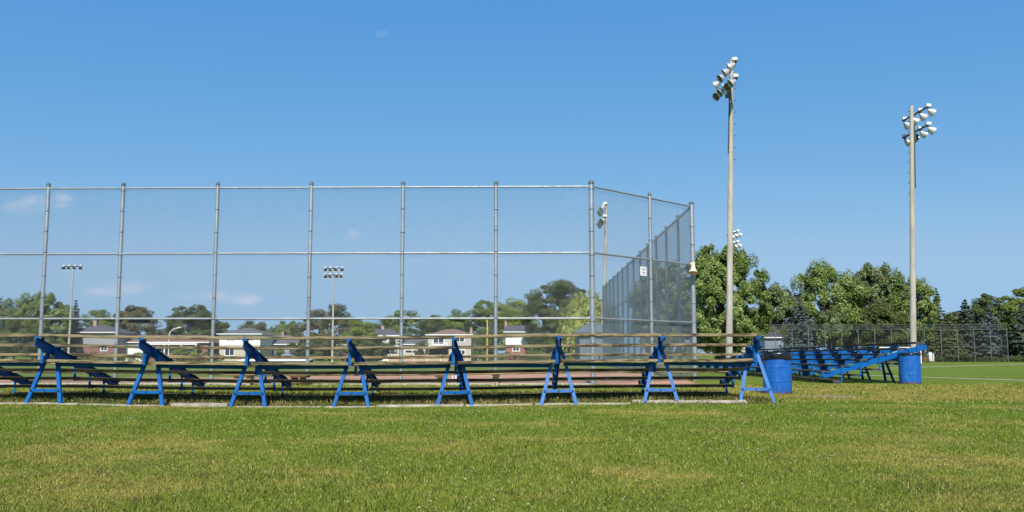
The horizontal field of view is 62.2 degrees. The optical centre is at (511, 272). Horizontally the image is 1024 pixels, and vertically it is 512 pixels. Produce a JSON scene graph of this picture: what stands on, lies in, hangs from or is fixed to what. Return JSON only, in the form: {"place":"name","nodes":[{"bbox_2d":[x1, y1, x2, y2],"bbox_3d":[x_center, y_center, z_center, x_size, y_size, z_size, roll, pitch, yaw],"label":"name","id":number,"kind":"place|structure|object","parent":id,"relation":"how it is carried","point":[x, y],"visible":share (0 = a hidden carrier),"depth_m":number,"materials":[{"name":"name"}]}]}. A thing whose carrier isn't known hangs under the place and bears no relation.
{"place":"outdoors","nodes":[
{"label":"outdoors","id":0,"kind":"place"},
{"bbox_2d":[0,354,1023,511],"bbox_3d":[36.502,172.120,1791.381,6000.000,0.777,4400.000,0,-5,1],"label":"ground","id":1,"kind":"structure","parent":0,"point":[982,372],"depth_m":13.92,"materials":[{"name":"plant"}]},
{"bbox_2d":[0,296,19,358],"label":"broadleaf tree","id":2,"kind":"object","parent":1,"relation":"on","point":[6,304],"visible":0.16,"depth_m":177.31,"materials":[{"name":"green plant"}]},
{"bbox_2d":[0,320,58,358],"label":"broadleaf tree","id":3,"kind":"object","parent":1,"relation":"on","point":[10,349],"visible":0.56,"depth_m":164.36,"materials":[{"name":"green plant"}]},
{"bbox_2d":[3,291,74,352],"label":"broadleaf tree","id":4,"kind":"object","parent":1,"relation":"on","point":[28,304],"visible":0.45,"depth_m":167.79,"materials":[{"name":"green plant"}]},
{"bbox_2d":[0,402,82,404],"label":"concrete slab","id":5,"kind":"structure","parent":1,"relation":"on","point":[41,403],"depth_m":14.55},
{"bbox_2d":[43,333,65,358],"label":"bush","id":6,"kind":"object","parent":1,"relation":"on","point":[52,357],"visible":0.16,"depth_m":172.26,"materials":[{"name":"green plant"}]},
{"bbox_2d":[61,300,82,359],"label":"spruce tree","id":7,"kind":"object","parent":1,"relation":"on","point":[76,327],"visible":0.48,"depth_m":172.94,"materials":[{"name":"green plant"}]},
{"bbox_2d":[62,263,81,352],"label":"light pole","id":8,"kind":"object","parent":1,"relation":"on","point":[73,269],"visible":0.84,"depth_m":126.42,"materials":[{"name":"metal"}]},
{"bbox_2d":[79,309,121,328],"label":"broadleaf tree","id":9,"kind":"object","parent":1,"relation":"on","point":[101,313],"visible":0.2,"depth_m":184.90,"materials":[{"name":"green plant"}]},
{"bbox_2d":[63,320,138,360],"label":"house","id":10,"kind":"structure","parent":1,"relation":"on","point":[104,341],"depth_m":173.29,"materials":[{"name":"grey"}]},
{"bbox_2d":[78,351,149,360],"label":"hedge","id":11,"kind":"object","parent":1,"relation":"on","point":[109,359],"visible":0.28,"depth_m":160.55,"materials":[{"name":"green plant"}]},
{"bbox_2d":[81,403,165,406],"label":"concrete slab","id":12,"kind":"structure","parent":1,"relation":"on","point":[121,404],"depth_m":14.51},
{"bbox_2d":[112,305,162,334],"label":"broadleaf tree","id":13,"kind":"object","parent":1,"relation":"on","point":[128,325],"visible":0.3,"depth_m":189.54,"materials":[{"name":"green plant"}]},
{"bbox_2d":[125,335,218,360],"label":"house","id":14,"kind":"structure","parent":1,"relation":"on","point":[160,342],"depth_m":176.82,"materials":[{"name":"white brick"}]},
{"bbox_2d":[125,344,141,360],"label":"garage door","id":15,"kind":"structure","parent":14,"relation":"in","point":[137,350],"depth_m":176.80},
{"bbox_2d":[172,349,185,360],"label":"bush","id":16,"kind":"object","parent":1,"relation":"on","point":[178,351],"visible":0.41,"depth_m":164.99,"materials":[{"name":"green plant"}]},
{"bbox_2d":[150,351,223,361],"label":"hedge","id":17,"kind":"object","parent":1,"relation":"on","point":[189,354],"visible":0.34,"depth_m":160.19,"materials":[{"name":"green plant"}]},
{"bbox_2d":[156,304,220,335],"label":"broadleaf tree","id":18,"kind":"object","parent":1,"relation":"on","point":[201,313],"visible":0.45,"depth_m":188.25,"materials":[{"name":"green plant"}]},
{"bbox_2d":[191,349,203,360],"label":"bush","id":19,"kind":"object","parent":1,"relation":"on","point":[197,352],"visible":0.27,"depth_m":165.06,"materials":[{"name":"green plant"}]},
{"bbox_2d":[171,403,228,406],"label":"concrete slab","id":20,"kind":"structure","parent":1,"relation":"on","point":[201,404],"depth_m":14.40,"materials":[{"name":"concrete"}]},
{"bbox_2d":[215,321,232,335],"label":"broadleaf tree","id":21,"kind":"object","parent":1,"relation":"on","point":[224,329],"visible":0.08,"depth_m":195.75,"materials":[{"name":"green plant"}]},
{"bbox_2d":[231,375,253,385],"bbox_3d":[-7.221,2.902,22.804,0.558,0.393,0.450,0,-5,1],"label":"player bench","id":22,"kind":"object","parent":1,"relation":"on","point":[248,377],"visible":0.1,"depth_m":22.64,"materials":[{"name":"brown wood"}]},
{"bbox_2d":[216,328,273,360],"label":"house","id":23,"kind":"structure","parent":1,"relation":"on","point":[255,332],"depth_m":170.64,"materials":[{"name":"white"}]},
{"bbox_2d":[224,349,234,355],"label":"window","id":24,"kind":"structure","parent":23,"relation":"in","point":[233,353],"depth_m":170.36,"materials":[{"name":"white glass"}]},
{"bbox_2d":[237,320,268,331],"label":"broadleaf tree","id":25,"kind":"object","parent":1,"relation":"on","point":[250,323],"visible":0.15,"depth_m":196.36,"materials":[{"name":"green plant"}]},
{"bbox_2d":[237,359,312,361],"bbox_3d":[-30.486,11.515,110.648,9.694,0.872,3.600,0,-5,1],"label":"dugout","id":26,"kind":"object","parent":1,"relation":"on","point":[285,360],"visible":0.21,"depth_m":109.91,"materials":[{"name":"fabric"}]},
{"bbox_2d":[232,406,322,407],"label":"concrete slab","id":27,"kind":"structure","parent":1,"relation":"on","point":[280,406],"depth_m":14.49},
{"bbox_2d":[265,324,291,334],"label":"broadleaf tree","id":28,"kind":"object","parent":1,"relation":"on","point":[282,329],"visible":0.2,"depth_m":185.56,"materials":[{"name":"green plant"}]},
{"bbox_2d":[273,350,284,355],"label":"bush","id":29,"kind":"object","parent":1,"relation":"on","point":[280,352],"visible":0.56,"depth_m":165.77,"materials":[{"name":"green plant"}]},
{"bbox_2d":[271,332,303,355],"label":"house","id":30,"kind":"structure","parent":1,"relation":"on","point":[281,343],"depth_m":178.57,"materials":[{"name":"stone"}]},
{"bbox_2d":[273,320,303,334],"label":"broadleaf tree","id":31,"kind":"object","parent":1,"relation":"on","point":[285,325],"visible":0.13,"depth_m":191.92,"materials":[{"name":"green plant"}]},
{"bbox_2d":[0,383,590,384],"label":"kerb","id":32,"kind":"structure","parent":1,"relation":"on","point":[336,384],"depth_m":23.34,"materials":[{"name":"concrete"}]},
{"bbox_2d":[290,376,309,384],"bbox_3d":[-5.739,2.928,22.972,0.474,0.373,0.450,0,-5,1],"label":"player bench","id":33,"kind":"object","parent":1,"relation":"on","point":[297,377],"visible":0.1,"depth_m":22.76,"materials":[{"name":"brown wood"}]},
{"bbox_2d":[287,336,344,360],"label":"bush","id":34,"kind":"object","parent":1,"relation":"on","point":[321,343],"visible":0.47,"depth_m":176.56,"materials":[{"name":"green plant"}]},
{"bbox_2d":[289,303,363,360],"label":"broadleaf tree","id":35,"kind":"object","parent":1,"relation":"on","point":[324,326],"visible":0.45,"depth_m":182.61,"materials":[{"name":"green plant"}]},
{"bbox_2d":[323,266,343,361],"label":"light pole","id":36,"kind":"object","parent":1,"relation":"on","point":[330,277],"visible":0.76,"depth_m":125.56,"materials":[{"name":"metal"}]},
{"bbox_2d":[336,341,354,360],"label":"house","id":37,"kind":"structure","parent":1,"relation":"on","point":[343,354],"depth_m":179.83,"materials":[{"name":"brown brick"}]},
{"bbox_2d":[0,180,697,384],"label":"backstop fence","id":38,"kind":"object","parent":1,"relation":"on","point":[592,253],"visible":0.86,"depth_m":23.99,"materials":[{"name":"metal"}]},
{"bbox_2d":[640,266,646,275],"bbox_3d":[3.917,-0.029,25.269,0.300,0.276,0.012,5,-7,-43],"label":"notice sign","id":39,"kind":"object","parent":38,"relation":"attached to","point":[643,271],"visible":1,"depth_m":25.26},
{"bbox_2d":[688,262,698,274],"bbox_3d":[5.707,-0.123,26.804,0.330,0.399,0.378,3,-6,-30],"label":"horn speaker","id":40,"kind":"object","parent":38,"relation":"attached to","point":[693,271],"visible":1,"depth_m":26.84},
{"bbox_2d":[0,370,699,383],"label":"infield clay","id":41,"kind":"structure","parent":1,"relation":"on","point":[521,376],"depth_m":29.16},
{"bbox_2d":[325,406,375,407],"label":"concrete slab","id":42,"kind":"structure","parent":1,"relation":"on","point":[350,406],"depth_m":14.43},
{"bbox_2d":[338,320,374,355],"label":"broadleaf tree","id":43,"kind":"object","parent":1,"relation":"on","point":[366,328],"visible":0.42,"depth_m":171.06,"materials":[{"name":"green plant"}]},
{"bbox_2d":[358,333,398,360],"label":"bush","id":44,"kind":"object","parent":1,"relation":"on","point":[372,352],"visible":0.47,"depth_m":162.88,"materials":[{"name":"green plant"}]},
{"bbox_2d":[364,326,404,360],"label":"house","id":45,"kind":"structure","parent":1,"relation":"on","point":[394,333],"depth_m":175.32,"materials":[{"name":"white"}]},
{"bbox_2d":[372,319,398,329],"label":"broadleaf tree","id":46,"kind":"object","parent":1,"relation":"on","point":[376,326],"visible":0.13,"depth_m":195.28,"materials":[{"name":"green plant"}]},
{"bbox_2d":[0,333,775,406],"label":"bleacher","id":47,"kind":"object","parent":1,"relation":"on","point":[261,362],"visible":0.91,"depth_m":14.92,"materials":[{"name":"blue paint"}]},
{"bbox_2d":[0,383,782,406],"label":"weedy grass","id":48,"kind":"structure","parent":1,"relation":"on","point":[6,394],"depth_m":15.73,"materials":[{"name":"plant"}]},
{"bbox_2d":[384,309,421,335],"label":"broadleaf tree","id":49,"kind":"object","parent":1,"relation":"on","point":[410,322],"visible":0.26,"depth_m":196.84,"materials":[{"name":"green plant"}]},
{"bbox_2d":[403,339,427,354],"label":"house","id":50,"kind":"structure","parent":1,"relation":"on","point":[409,342],"depth_m":176.38,"materials":[{"name":"beige"}]},
{"bbox_2d":[377,404,463,406],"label":"concrete slab","id":51,"kind":"structure","parent":1,"relation":"on","point":[425,405],"depth_m":14.39,"materials":[{"name":"concrete"}]},
{"bbox_2d":[414,341,429,354],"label":"bush","id":52,"kind":"object","parent":1,"relation":"on","point":[420,352],"visible":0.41,"depth_m":165.20,"materials":[{"name":"green plant"}]},
{"bbox_2d":[388,354,469,361],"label":"picket fence","id":53,"kind":"object","parent":1,"relation":"on","point":[394,360],"visible":0.39,"depth_m":155.56,"materials":[{"name":"wood"}]},
{"bbox_2d":[414,315,446,335],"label":"broadleaf tree","id":54,"kind":"object","parent":1,"relation":"on","point":[425,327],"visible":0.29,"depth_m":188.46,"materials":[{"name":"green plant"}]},
{"bbox_2d":[435,375,446,385],"bbox_3d":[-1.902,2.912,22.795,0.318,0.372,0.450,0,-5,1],"label":"player bench","id":55,"kind":"object","parent":1,"relation":"on","point":[439,377],"visible":0.32,"depth_m":22.62,"materials":[{"name":"brown wood"}]},
{"bbox_2d":[425,328,473,360],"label":"house","id":56,"kind":"structure","parent":1,"relation":"on","point":[464,341],"depth_m":167.69,"materials":[{"name":"beige"}]},
{"bbox_2d":[433,339,443,344],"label":"window","id":57,"kind":"structure","parent":56,"relation":"in","point":[434,341],"depth_m":167.72,"materials":[{"name":"white glass"}]},
{"bbox_2d":[441,309,479,332],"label":"broadleaf tree","id":58,"kind":"object","parent":1,"relation":"on","point":[458,324],"visible":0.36,"depth_m":196.10,"materials":[{"name":"green plant"}]},
{"bbox_2d":[463,300,504,354],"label":"broadleaf tree","id":59,"kind":"object","parent":1,"relation":"on","point":[477,313],"visible":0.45,"depth_m":192.76,"materials":[{"name":"green plant"}]},
{"bbox_2d":[474,339,493,360],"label":"bush","id":60,"kind":"object","parent":1,"relation":"on","point":[485,350],"visible":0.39,"depth_m":162.92,"materials":[{"name":"green plant"}]},
{"bbox_2d":[491,375,498,385],"bbox_3d":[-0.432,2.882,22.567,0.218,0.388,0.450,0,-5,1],"label":"player bench","id":61,"kind":"object","parent":1,"relation":"on","point":[494,383],"visible":0.39,"depth_m":22.39,"materials":[{"name":"brown wood"}]},
{"bbox_2d":[466,403,531,405],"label":"concrete slab","id":62,"kind":"structure","parent":1,"relation":"on","point":[496,404],"depth_m":14.40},
{"bbox_2d":[472,352,531,360],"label":"hedge","id":63,"kind":"object","parent":1,"relation":"on","point":[514,358],"visible":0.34,"depth_m":157.03,"materials":[{"name":"green plant"}]},
{"bbox_2d":[488,298,539,351],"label":"broadleaf tree","id":64,"kind":"object","parent":1,"relation":"on","point":[512,312],"visible":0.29,"depth_m":185.79,"materials":[{"name":"green plant"}]},
{"bbox_2d":[503,321,528,359],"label":"house","id":65,"kind":"structure","parent":1,"relation":"on","point":[515,330],"depth_m":165.50,"materials":[{"name":"white"}]},
{"bbox_2d":[57,404,999,508],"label":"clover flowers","id":66,"kind":"object","parent":1,"relation":"on","point":[347,501],"visible":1,"depth_m":7.16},
{"bbox_2d":[526,337,549,359],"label":"bush","id":67,"kind":"object","parent":1,"relation":"on","point":[535,340],"visible":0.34,"depth_m":156.73,"materials":[{"name":"green plant"}]},
{"bbox_2d":[528,349,574,359],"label":"hedge","id":68,"kind":"object","parent":1,"relation":"on","point":[531,352],"visible":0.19,"depth_m":148.92,"materials":[{"name":"green plant"}]},
{"bbox_2d":[520,278,586,359],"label":"broadleaf tree","id":69,"kind":"object","parent":1,"relation":"on","point":[558,296],"visible":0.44,"depth_m":158.55,"materials":[{"name":"green plant"}]},
{"bbox_2d":[535,402,630,404],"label":"concrete slab","id":70,"kind":"structure","parent":1,"relation":"on","point":[581,403],"depth_m":14.42,"materials":[{"name":"concrete"}]},
{"bbox_2d":[556,290,621,359],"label":"willow tree","id":71,"kind":"object","parent":1,"relation":"on","point":[576,308],"visible":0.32,"depth_m":109.47,"materials":[{"name":"green plant"}]},
{"bbox_2d":[573,320,608,359],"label":"equipment shed","id":72,"kind":"structure","parent":1,"relation":"on","point":[585,329],"depth_m":65.61,"materials":[{"name":"grey metal"}]},
{"bbox_2d":[596,202,607,324],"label":"light pole","id":73,"kind":"object","parent":1,"relation":"on","point":[605,234],"visible":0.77,"depth_m":84.19,"materials":[{"name":"metal"}]},
{"bbox_2d":[602,207,692,375],"bbox_3d":[6.168,2.243,44.018,0.121,5.836,34.039,0,-5,1],"label":"sideline fence","id":74,"kind":"object","parent":1,"relation":"on","point":[679,300],"visible":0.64,"depth_m":37.39,"materials":[{"name":"metal"}]},
{"bbox_2d":[625,260,705,358],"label":"broadleaf tree","id":75,"kind":"object","parent":1,"relation":"on","point":[659,315],"visible":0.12,"depth_m":93.49,"materials":[{"name":"green plant"}]},
{"bbox_2d":[631,400,747,402],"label":"concrete slab","id":76,"kind":"structure","parent":1,"relation":"on","point":[690,401],"depth_m":14.62,"materials":[{"name":"concrete"}]},
{"bbox_2d":[673,243,773,358],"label":"broadleaf tree","id":77,"kind":"object","parent":1,"relation":"on","point":[711,282],"visible":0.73,"depth_m":76.24,"materials":[{"name":"green plant"}]},
{"bbox_2d":[712,57,737,357],"bbox_3d":[11.132,-2.956,43.368,0.933,16.274,3.311,0,-5,-3],"label":"light pole","id":78,"kind":"object","parent":1,"relation":"on","point":[726,89],"visible":0.96,"depth_m":43.15,"materials":[{"name":"concrete"}]},
{"bbox_2d":[726,230,742,248],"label":"light pole","id":79,"kind":"object","parent":1,"relation":"on","point":[736,236],"visible":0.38,"depth_m":102.09,"materials":[{"name":"metal"}]},
{"bbox_2d":[748,307,777,337],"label":"broadleaf tree","id":80,"kind":"object","parent":1,"relation":"on","point":[750,311],"visible":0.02,"depth_m":193.94,"materials":[{"name":"green plant"}]},
{"bbox_2d":[752,331,786,351],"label":"house","id":81,"kind":"structure","parent":1,"relation":"on","point":[768,340],"depth_m":166.41,"materials":[{"name":"stone"}]},
{"bbox_2d":[761,353,791,394],"bbox_3d":[5.619,2.144,17.962,0.624,0.883,0.624,-4,-7,34],"label":"trash barrel","id":82,"kind":"object","parent":1,"relation":"on","point":[777,368],"visible":0.93,"depth_m":17.71,"materials":[{"name":"paint"}]},
{"bbox_2d":[752,280,804,340],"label":"broadleaf tree","id":83,"kind":"object","parent":1,"relation":"on","point":[778,298],"visible":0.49,"depth_m":175.04,"materials":[{"name":"green plant"}]},
{"bbox_2d":[780,297,824,350],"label":"spruce tree","id":84,"kind":"object","parent":1,"relation":"on","point":[799,318],"visible":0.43,"depth_m":163.74,"materials":[{"name":"green plant"}]},
{"bbox_2d":[698,342,926,381],"bbox_3d":[10.617,3.472,33.365,3.043,1.232,18.670,0,-5,1],"label":"bleacher","id":85,"kind":"object","parent":1,"relation":"on","point":[839,359],"visible":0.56,"depth_m":26.63,"materials":[{"name":"blue paint"}]},
{"bbox_2d":[796,395,852,397],"bbox_3d":[6.305,2.472,16.863,1.105,0.003,1.393,-4,-7,34],"label":"gravel patch","id":86,"kind":"object","parent":1,"relation":"on","point":[831,396],"visible":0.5,"depth_m":16.90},
{"bbox_2d":[784,256,872,353],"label":"broadleaf tree","id":87,"kind":"object","parent":1,"relation":"on","point":[819,279],"visible":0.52,"depth_m":173.69,"materials":[{"name":"green plant"}]},
{"bbox_2d":[814,306,853,347],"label":"broadleaf tree","id":88,"kind":"object","parent":1,"relation":"on","point":[837,318],"visible":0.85,"depth_m":158.07,"materials":[{"name":"green plant"}]},
{"bbox_2d":[831,330,869,356],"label":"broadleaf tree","id":89,"kind":"object","parent":1,"relation":"on","point":[850,342],"visible":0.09,"depth_m":184.46,"materials":[{"name":"green plant"}]},
{"bbox_2d":[694,382,1023,402],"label":"dry grass","id":90,"kind":"structure","parent":1,"relation":"on","point":[877,394],"depth_m":18.12,"materials":[{"name":"plant"}]},
{"bbox_2d":[802,354,926,361],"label":"hedge","id":91,"kind":"object","parent":1,"relation":"on","point":[923,356],"visible":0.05,"depth_m":157.21,"materials":[{"name":"green plant"}]},
{"bbox_2d":[829,262,906,345],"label":"broadleaf tree","id":92,"kind":"object","parent":1,"relation":"on","point":[871,277],"visible":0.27,"depth_m":178.23,"materials":[{"name":"green plant"}]},
{"bbox_2d":[852,298,907,353],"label":"broadleaf tree","id":93,"kind":"object","parent":1,"relation":"on","point":[880,310],"visible":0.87,"depth_m":156.87,"materials":[{"name":"green plant"}]},
{"bbox_2d":[759,324,1008,361],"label":"ball fence","id":94,"kind":"object","parent":1,"relation":"on","point":[826,342],"visible":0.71,"depth_m":150.27,"materials":[{"name":"metal"}]},
{"bbox_2d":[897,353,921,383],"bbox_3d":[11.289,2.727,24.071,0.622,0.883,0.623,4,-7,-35],"label":"trash barrel","id":95,"kind":"object","parent":1,"relation":"on","point":[909,365],"visible":1,"depth_m":23.83,"materials":[{"name":"paint"}]},
{"bbox_2d":[887,274,939,352],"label":"broadleaf tree","id":96,"kind":"object","parent":1,"relation":"on","point":[926,307],"visible":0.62,"depth_m":170.77,"materials":[{"name":"green plant"}]},
{"bbox_2d":[901,104,936,352],"bbox_3d":[23.890,-2.077,50.032,1.549,15.794,3.412,0,-5,1],"label":"light pole","id":97,"kind":"object","parent":1,"relation":"on","point":[912,134],"visible":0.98,"depth_m":49.93,"materials":[{"name":"concrete"}]},
{"bbox_2d":[905,315,948,355],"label":"broadleaf tree","id":98,"kind":"object","parent":1,"relation":"on","point":[926,342],"visible":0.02,"depth_m":190.01,"materials":[{"name":"green plant"}]},
{"bbox_2d":[927,352,933,360],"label":"storage box","id":99,"kind":"object","parent":1,"relation":"on","point":[930,355],"visible":1,"depth_m":153.35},
{"bbox_2d":[924,288,945,354],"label":"spruce tree","id":100,"kind":"object","parent":1,"relation":"on","point":[936,334],"visible":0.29,"depth_m":175.44,"materials":[{"name":"green plant"}]},
{"bbox_2d":[934,312,975,361],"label":"spruce tree","id":101,"kind":"object","parent":1,"relation":"on","point":[950,340],"visible":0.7,"depth_m":156.92,"materials":[{"name":"green plant"}]},
{"bbox_2d":[941,311,979,332],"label":"broadleaf tree","id":102,"kind":"object","parent":1,"relation":"on","point":[954,314],"visible":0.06,"depth_m":188.15,"materials":[{"name":"green plant"}]},
{"bbox_2d":[954,299,984,360],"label":"spruce tree","id":103,"kind":"object","parent":1,"relation":"on","point":[965,316],"visible":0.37,"depth_m":167.06,"materials":[{"name":"green plant"}]},
{"bbox_2d":[927,356,1023,361],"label":"hedge","id":104,"kind":"object","parent":1,"relation":"on","point":[1005,359],"visible":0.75,"depth_m":155.03,"materials":[{"name":"green plant"}]},
{"bbox_2d":[969,303,1008,361],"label":"spruce tree","id":105,"kind":"object","parent":1,"relation":"on","point":[985,339],"visible":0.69,"depth_m":162.81,"materials":[{"name":"green plant"}]},
{"bbox_2d":[970,293,1008,343],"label":"broadleaf tree","id":106,"kind":"object","parent":1,"relation":"on","point":[980,306],"visible":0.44,"depth_m":183.00,"materials":[{"name":"green plant"}]},
{"bbox_2d":[997,319,1011,354],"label":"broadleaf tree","id":107,"kind":"object","parent":1,"relation":"on","point":[1003,336],"visible":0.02,"depth_m":190.39,"materials":[{"name":"green plant"}]},
{"bbox_2d":[996,304,1023,361],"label":"spruce tree","id":108,"kind":"object","parent":1,"relation":"on","point":[1016,340],"visible":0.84,"depth_m":159.24,"materials":[{"name":"green plant"}]},
{"bbox_2d":[996,287,1023,338],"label":"broadleaf tree","id":109,"kind":"object","parent":1,"relation":"on","point":[1009,308],"visible":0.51,"depth_m":186.24,"materials":[{"name":"green plant"}]},
{"bbox_2d":[0,0,1023,353],"label":"sky","id":110,"kind":"structure","parent":0,"point":[616,95],"materials":[{"name":"blue"}]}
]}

